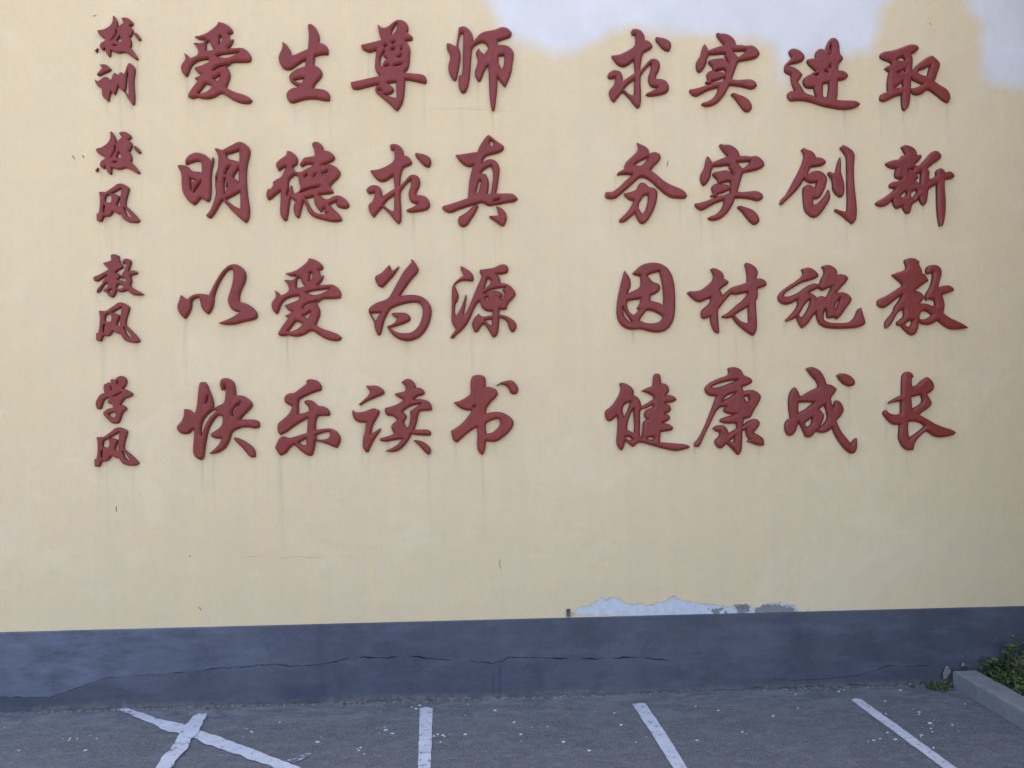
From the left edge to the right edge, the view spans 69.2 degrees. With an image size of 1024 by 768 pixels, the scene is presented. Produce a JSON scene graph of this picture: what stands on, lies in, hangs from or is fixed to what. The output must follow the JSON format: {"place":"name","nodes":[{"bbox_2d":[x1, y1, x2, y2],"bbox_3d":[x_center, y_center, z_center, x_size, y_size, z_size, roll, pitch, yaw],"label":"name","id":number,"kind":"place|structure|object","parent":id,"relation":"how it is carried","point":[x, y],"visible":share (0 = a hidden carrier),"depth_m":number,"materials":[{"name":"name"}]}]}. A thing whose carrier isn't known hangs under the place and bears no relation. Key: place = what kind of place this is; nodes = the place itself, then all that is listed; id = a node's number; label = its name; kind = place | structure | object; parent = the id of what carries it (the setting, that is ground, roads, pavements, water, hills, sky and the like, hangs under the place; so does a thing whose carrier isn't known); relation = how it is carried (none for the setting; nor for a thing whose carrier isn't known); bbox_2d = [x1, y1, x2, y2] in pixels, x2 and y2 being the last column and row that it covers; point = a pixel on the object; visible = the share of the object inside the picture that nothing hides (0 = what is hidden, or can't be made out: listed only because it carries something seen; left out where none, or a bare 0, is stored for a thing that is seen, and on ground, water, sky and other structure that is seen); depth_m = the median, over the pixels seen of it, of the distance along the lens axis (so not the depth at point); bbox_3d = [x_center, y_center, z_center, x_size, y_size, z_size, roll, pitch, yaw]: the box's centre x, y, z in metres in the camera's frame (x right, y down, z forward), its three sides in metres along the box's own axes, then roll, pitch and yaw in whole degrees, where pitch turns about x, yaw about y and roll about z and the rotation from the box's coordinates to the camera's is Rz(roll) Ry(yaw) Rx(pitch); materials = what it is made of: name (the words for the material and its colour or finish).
{"place":"outdoors","nodes":[
{"label":"outdoors","id":0,"kind":"place"},
{"bbox_2d":[0,684,1023,767],"bbox_3d":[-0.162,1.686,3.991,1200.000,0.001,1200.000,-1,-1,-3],"label":"ground","id":1,"kind":"structure","parent":0,"point":[969,739],"depth_m":3.55,"materials":[{"name":"grey asphalt"}]},
{"bbox_2d":[156,713,206,767],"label":"parking line","id":2,"kind":"object","parent":1,"relation":"on","point":[189,730],"visible":1,"depth_m":3.50,"materials":[{"name":"white paint"}]},
{"bbox_2d":[118,708,299,767],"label":"parking line","id":3,"kind":"object","parent":1,"relation":"on","point":[226,745],"visible":1,"depth_m":3.49,"materials":[{"name":"white paint"}]},
{"bbox_2d":[288,753,310,762],"bbox_3d":[-0.949,1.678,3.338,0.048,0.001,0.112,-2,-2,43],"label":"paint smear","id":4,"kind":"object","parent":1,"relation":"on","point":[299,757],"visible":1,"depth_m":3.33},
{"bbox_2d":[418,707,432,767],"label":"parking line","id":5,"kind":"object","parent":1,"relation":"on","point":[425,737],"visible":1,"depth_m":3.52,"materials":[{"name":"white paint"}]},
{"bbox_2d":[0,684,928,714],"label":"silt","id":6,"kind":"object","parent":1,"relation":"on","point":[460,699],"visible":0.99,"depth_m":3.95,"materials":[{"name":"grey soil"}]},
{"bbox_2d":[4,689,965,753],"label":"paint flakes","id":7,"kind":"object","parent":1,"relation":"on","point":[565,741],"visible":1,"depth_m":3.55,"materials":[{"name":"white paint"}]},
{"bbox_2d":[0,0,1023,712],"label":"school building","id":8,"kind":"structure","parent":1,"relation":"on","point":[170,570],"depth_m":4.03,"materials":[{"name":"beige paint"}]},
{"bbox_2d":[96,376,133,423],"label":"red character","id":9,"kind":"object","parent":8,"relation":"attached to","point":[116,393],"visible":1,"depth_m":3.92,"materials":[{"name":"paint"}]},
{"bbox_2d":[95,63,135,105],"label":"red character","id":10,"kind":"object","parent":8,"relation":"attached to","point":[107,86],"visible":1,"depth_m":3.96,"materials":[{"name":"paint"}]},
{"bbox_2d":[94,427,139,466],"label":"red character","id":11,"kind":"object","parent":8,"relation":"attached to","point":[110,451],"visible":1,"depth_m":3.91,"materials":[{"name":"paint"}]},
{"bbox_2d":[95,132,141,174],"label":"red character","id":12,"kind":"object","parent":8,"relation":"attached to","point":[122,145],"visible":1,"depth_m":3.95,"materials":[{"name":"paint"}]},
{"bbox_2d":[93,254,143,297],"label":"red character","id":13,"kind":"object","parent":8,"relation":"attached to","point":[114,265],"visible":1,"depth_m":3.93,"materials":[{"name":"paint"}]},
{"bbox_2d":[95,16,141,60],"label":"red character","id":14,"kind":"object","parent":8,"relation":"attached to","point":[113,33],"visible":1,"depth_m":3.96,"materials":[{"name":"paint"}]},
{"bbox_2d":[96,302,140,342],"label":"red character","id":15,"kind":"object","parent":8,"relation":"attached to","point":[111,327],"visible":1,"depth_m":3.93,"materials":[{"name":"paint"}]},
{"bbox_2d":[96,183,140,222],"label":"red character","id":16,"kind":"object","parent":8,"relation":"attached to","point":[111,207],"visible":1,"depth_m":3.94,"materials":[{"name":"paint"}]},
{"bbox_2d":[178,142,250,222],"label":"red character","id":17,"kind":"object","parent":8,"relation":"attached to","point":[200,189],"visible":1,"depth_m":3.96,"materials":[{"name":"paint"}]},
{"bbox_2d":[181,22,252,103],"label":"red character","id":18,"kind":"object","parent":8,"relation":"attached to","point":[209,73],"visible":1,"depth_m":3.98,"materials":[{"name":"paint"}]},
{"bbox_2d":[177,264,257,324],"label":"red character","id":19,"kind":"object","parent":8,"relation":"attached to","point":[247,313],"visible":1,"depth_m":3.95,"materials":[{"name":"paint"}]},
{"bbox_2d":[177,378,259,459],"bbox_3d":[-1.562,0.186,3.947,0.433,0.434,0.025,-1,-1,-3],"label":"red character","id":20,"kind":"object","parent":8,"relation":"attached to","point":[190,422],"visible":1,"depth_m":3.94,"materials":[{"name":"paint"}]},
{"bbox_2d":[279,24,330,103],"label":"red character","id":21,"kind":"object","parent":8,"relation":"attached to","point":[310,73],"visible":1,"depth_m":4.00,"materials":[{"name":"paint"}]},
{"bbox_2d":[271,258,341,340],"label":"red character","id":22,"kind":"object","parent":8,"relation":"attached to","point":[298,310],"visible":1,"depth_m":3.97,"materials":[{"name":"paint"}]},
{"bbox_2d":[266,142,349,221],"bbox_3d":[-1.099,-1.089,3.996,0.441,0.434,0.025,-1,-1,-3],"label":"red character","id":23,"kind":"object","parent":8,"relation":"attached to","point":[315,180],"visible":1,"depth_m":3.99,"materials":[{"name":"paint"}]},
{"bbox_2d":[275,379,340,455],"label":"red character","id":24,"kind":"object","parent":8,"relation":"attached to","point":[288,422],"visible":1,"depth_m":3.96,"materials":[{"name":"paint"}]},
{"bbox_2d":[351,20,426,111],"bbox_3d":[-0.669,-1.730,4.029,0.408,0.498,0.025,-1,-1,-3],"label":"red character","id":25,"kind":"object","parent":8,"relation":"attached to","point":[394,68],"visible":1,"depth_m":4.02,"materials":[{"name":"paint"}]},
{"bbox_2d":[352,379,431,454],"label":"red character","id":26,"kind":"object","parent":8,"relation":"attached to","point":[408,396],"visible":1,"depth_m":3.98,"materials":[{"name":"paint"}]},
{"bbox_2d":[366,144,430,223],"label":"red character","id":27,"kind":"object","parent":8,"relation":"attached to","point":[397,165],"visible":1,"depth_m":4.01,"materials":[{"name":"paint"}]},
{"bbox_2d":[368,259,431,340],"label":"red character","id":28,"kind":"object","parent":8,"relation":"attached to","point":[383,308],"visible":1,"depth_m":3.99,"materials":[{"name":"paint"}]},
{"bbox_2d":[442,135,517,226],"bbox_3d":[-0.175,-1.105,4.038,0.411,0.502,0.025,-1,-1,-3],"label":"red character","id":29,"kind":"object","parent":8,"relation":"attached to","point":[478,164],"visible":1,"depth_m":4.03,"materials":[{"name":"paint"}]},
{"bbox_2d":[447,26,513,110],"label":"red character","id":30,"kind":"object","parent":8,"relation":"attached to","point":[494,52],"visible":1,"depth_m":4.04,"materials":[{"name":"paint"}]},
{"bbox_2d":[450,264,516,338],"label":"red character","id":31,"kind":"object","parent":8,"relation":"attached to","point":[494,303],"visible":1,"depth_m":4.01,"materials":[{"name":"paint"}]},
{"bbox_2d":[451,375,517,454],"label":"red character","id":32,"kind":"object","parent":8,"relation":"attached to","point":[481,397],"visible":1,"depth_m":4.00,"materials":[{"name":"paint"}]},
{"bbox_2d":[566,609,569,616],"bbox_3d":[0.305,1.238,4.012,0.020,0.040,0.020,-1,-1,-3],"label":"metal tab","id":33,"kind":"object","parent":8,"relation":"attached to","point":[567,612],"visible":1,"depth_m":4.01,"materials":[{"name":"grey metal"}]},
{"bbox_2d":[607,29,670,108],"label":"red character","id":34,"kind":"object","parent":8,"relation":"attached to","point":[639,49],"visible":1,"depth_m":4.08,"materials":[{"name":"paint"}]},
{"bbox_2d":[616,263,674,332],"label":"red character","id":35,"kind":"object","parent":8,"relation":"attached to","point":[645,290],"visible":1,"depth_m":4.05,"materials":[{"name":"paint"}]},
{"bbox_2d":[605,143,686,223],"bbox_3d":[0.736,-1.103,4.079,0.452,0.448,0.025,-1,-1,-3],"label":"red character","id":36,"kind":"object","parent":8,"relation":"attached to","point":[642,190],"visible":1,"depth_m":4.07,"materials":[{"name":"paint"}]},
{"bbox_2d":[605,373,689,450],"bbox_3d":[0.739,0.155,4.052,0.465,0.424,0.025,-1,-1,-3],"label":"red character","id":37,"kind":"object","parent":8,"relation":"attached to","point":[656,417],"visible":1,"depth_m":4.04,"materials":[{"name":"paint"}]},
{"bbox_2d":[689,33,759,112],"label":"red character","id":38,"kind":"object","parent":8,"relation":"attached to","point":[729,47],"visible":1,"depth_m":4.10,"materials":[{"name":"paint"}]},
{"bbox_2d":[687,263,766,335],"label":"red character","id":39,"kind":"object","parent":8,"relation":"attached to","point":[750,287],"visible":1,"depth_m":4.08,"materials":[{"name":"paint"}]},
{"bbox_2d":[694,367,763,454],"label":"red character","id":40,"kind":"object","parent":8,"relation":"attached to","point":[738,406],"visible":1,"depth_m":4.06,"materials":[{"name":"paint"}]},
{"bbox_2d":[694,144,763,224],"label":"red character","id":41,"kind":"object","parent":8,"relation":"attached to","point":[731,161],"visible":1,"depth_m":4.09,"materials":[{"name":"paint"}]},
{"bbox_2d":[779,145,856,223],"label":"red character","id":42,"kind":"object","parent":8,"relation":"attached to","point":[810,193],"visible":1,"depth_m":4.12,"materials":[{"name":"paint"}]},
{"bbox_2d":[784,367,856,453],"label":"red character","id":43,"kind":"object","parent":8,"relation":"attached to","point":[820,395],"visible":1,"depth_m":4.09,"materials":[{"name":"paint"}]},
{"bbox_2d":[777,265,864,328],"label":"red character","id":44,"kind":"object","parent":8,"relation":"attached to","point":[834,282],"visible":1,"depth_m":4.10,"materials":[{"name":"paint"}]},
{"bbox_2d":[784,38,859,109],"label":"red character","id":45,"kind":"object","parent":8,"relation":"attached to","point":[819,65],"visible":1,"depth_m":4.13,"materials":[{"name":"paint"}]},
{"bbox_2d":[879,44,949,110],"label":"red character","id":46,"kind":"object","parent":8,"relation":"attached to","point":[896,77],"visible":1,"depth_m":4.15,"materials":[{"name":"paint"}]},
{"bbox_2d":[875,145,954,226],"bbox_3d":[2.252,-1.109,4.148,0.458,0.455,0.025,-1,-1,-3],"label":"red character","id":47,"kind":"object","parent":8,"relation":"attached to","point":[903,165],"visible":1,"depth_m":4.14,"materials":[{"name":"paint"}]},
{"bbox_2d":[882,372,955,449],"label":"red character","id":48,"kind":"object","parent":8,"relation":"attached to","point":[923,388],"visible":1,"depth_m":4.11,"materials":[{"name":"paint"}]},
{"bbox_2d":[876,258,967,335],"bbox_3d":[2.286,-0.487,4.136,0.514,0.432,0.025,-1,-1,-3],"label":"red character","id":49,"kind":"object","parent":8,"relation":"attached to","point":[911,278],"visible":1,"depth_m":4.12,"materials":[{"name":"paint"}]},
{"bbox_2d":[5,685,1021,763],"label":"mortar crumbs","id":50,"kind":"object","parent":1,"relation":"on","point":[560,696],"visible":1,"depth_m":3.93,"materials":[{"name":"grey concrete"}]},
{"bbox_2d":[633,703,686,767],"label":"parking line","id":51,"kind":"object","parent":1,"relation":"on","point":[661,737],"visible":1,"depth_m":3.51,"materials":[{"name":"white paint"}]},
{"bbox_2d":[852,698,955,767],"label":"parking line","id":52,"kind":"object","parent":1,"relation":"on","point":[911,739],"visible":1,"depth_m":3.49,"materials":[{"name":"white paint"}]},
{"bbox_2d":[924,681,953,694],"bbox_3d":[2.325,1.642,4.043,0.140,0.051,0.167,-2,-2,40],"label":"weed","id":53,"kind":"object","parent":1,"relation":"on","point":[932,685],"visible":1,"depth_m":4.03,"materials":[{"name":"green plant"}]},
{"bbox_2d":[943,666,950,678],"bbox_3d":[2.388,1.586,4.080,0.047,0.072,0.025,-1,-1,-3],"label":"broken mortar","id":54,"kind":"object","parent":1,"relation":"on","point":[947,672],"visible":1,"depth_m":4.07,"materials":[{"name":"grey concrete"}]},
{"bbox_2d":[953,670,1023,729],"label":"kerb","id":55,"kind":"structure","parent":1,"relation":"on","point":[1005,702],"depth_m":3.78,"materials":[{"name":"concrete"}]},
{"bbox_2d":[983,671,1023,695],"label":"soil","id":56,"kind":"structure","parent":1,"relation":"on","point":[1011,686],"depth_m":3.94,"materials":[{"name":"brown soil"}]},
{"bbox_2d":[973,667,1013,683],"bbox_3d":[2.615,1.573,4.017,0.240,0.062,0.178,-1,-1,-3],"label":"leafy plant","id":57,"kind":"object","parent":56,"relation":"on","point":[984,673],"visible":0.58,"depth_m":4.02,"materials":[{"name":"green plant"}]},
{"bbox_2d":[979,635,1023,684],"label":"leafy plant","id":58,"kind":"object","parent":56,"relation":"on","point":[1019,660],"visible":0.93,"depth_m":4.05,"materials":[{"name":"green plant"}]},
{"bbox_2d":[980,661,1023,690],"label":"ground cover","id":59,"kind":"object","parent":56,"relation":"on","point":[1004,675],"visible":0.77,"depth_m":4.00,"materials":[{"name":"green plant"}]},
{"bbox_2d":[1011,668,1023,694],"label":"leafy plant","id":60,"kind":"object","parent":56,"relation":"on","point":[1020,688],"visible":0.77,"depth_m":3.84,"materials":[{"name":"green plant"}]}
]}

